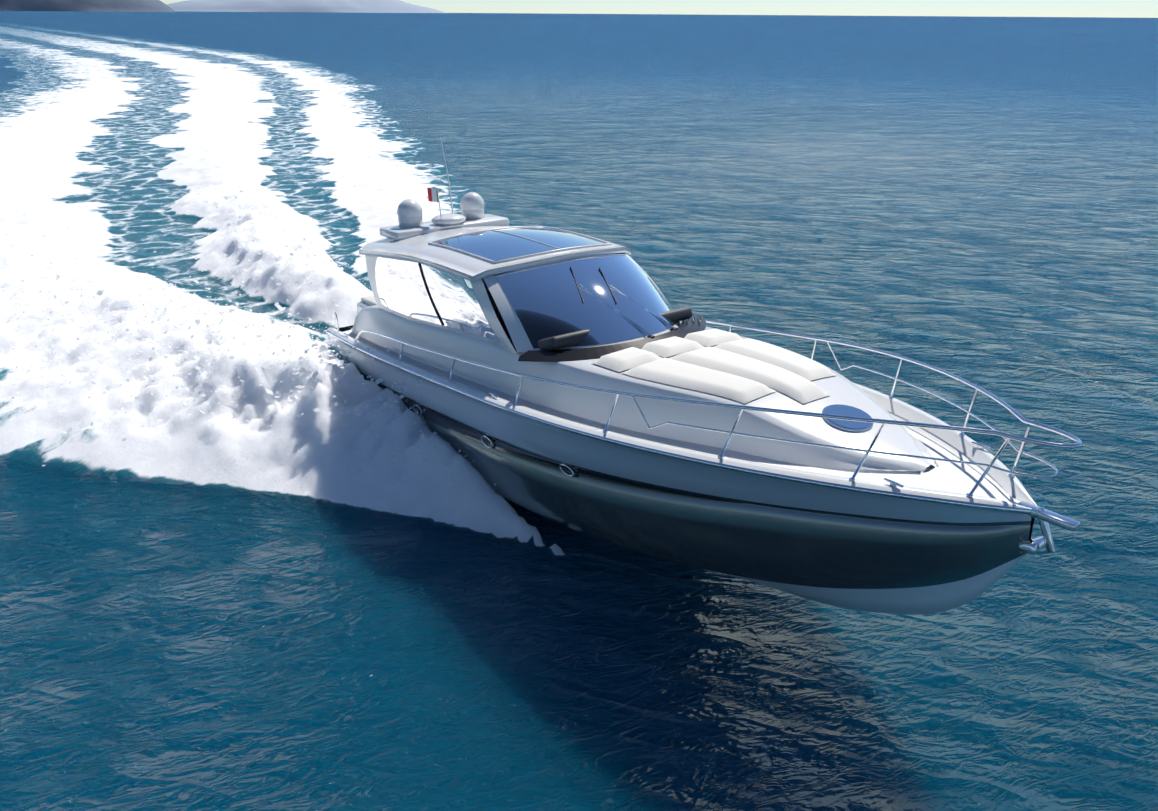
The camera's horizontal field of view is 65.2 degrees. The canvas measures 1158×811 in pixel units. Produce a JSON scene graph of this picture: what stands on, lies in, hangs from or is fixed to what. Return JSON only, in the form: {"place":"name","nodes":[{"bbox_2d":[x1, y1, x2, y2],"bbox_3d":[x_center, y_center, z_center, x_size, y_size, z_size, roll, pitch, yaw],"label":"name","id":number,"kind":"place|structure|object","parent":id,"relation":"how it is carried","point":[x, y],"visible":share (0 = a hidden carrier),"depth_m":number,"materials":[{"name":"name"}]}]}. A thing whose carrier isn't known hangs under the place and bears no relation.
{"place":"outdoors","nodes":[
{"label":"outdoors","id":0,"kind":"place"},
{"bbox_2d":[0,0,175,11],"bbox_3d":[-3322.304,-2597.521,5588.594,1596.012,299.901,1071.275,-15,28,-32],"label":"island","id":1,"kind":"structure","parent":0,"point":[96,5],"depth_m":5397.26,"materials":[{"name":"grey"}]},
{"bbox_2d":[166,0,444,12],"bbox_3d":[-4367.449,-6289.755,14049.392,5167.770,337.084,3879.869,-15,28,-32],"label":"island","id":2,"kind":"structure","parent":0,"point":[370,6],"depth_m":13148.86,"materials":[{"name":"blue"}]},
{"bbox_2d":[0,11,1157,810],"bbox_3d":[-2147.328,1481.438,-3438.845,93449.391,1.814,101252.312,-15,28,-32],"label":"sea","id":3,"kind":"structure","parent":0,"point":[188,621],"depth_m":15.99,"materials":[{"name":"liquid"}]},
{"bbox_2d":[0,156,509,514],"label":"spray droplets","id":4,"kind":"object","parent":3,"relation":"on","point":[274,328],"visible":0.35,"depth_m":17.40},
{"bbox_2d":[326,138,1082,614],"bbox_3d":[0.118,-1.030,13.659,4.155,5.386,14.845,-15,24,-32],"label":"yacht","id":5,"kind":"object","parent":3,"relation":"on","point":[604,390],"visible":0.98,"depth_m":10.80,"materials":[{"name":"white plastic"}]},
{"bbox_2d":[160,0,1157,17],"label":"sky","id":6,"kind":"structure","parent":0,"point":[970,8],"materials":[{"name":"white"}]}
]}

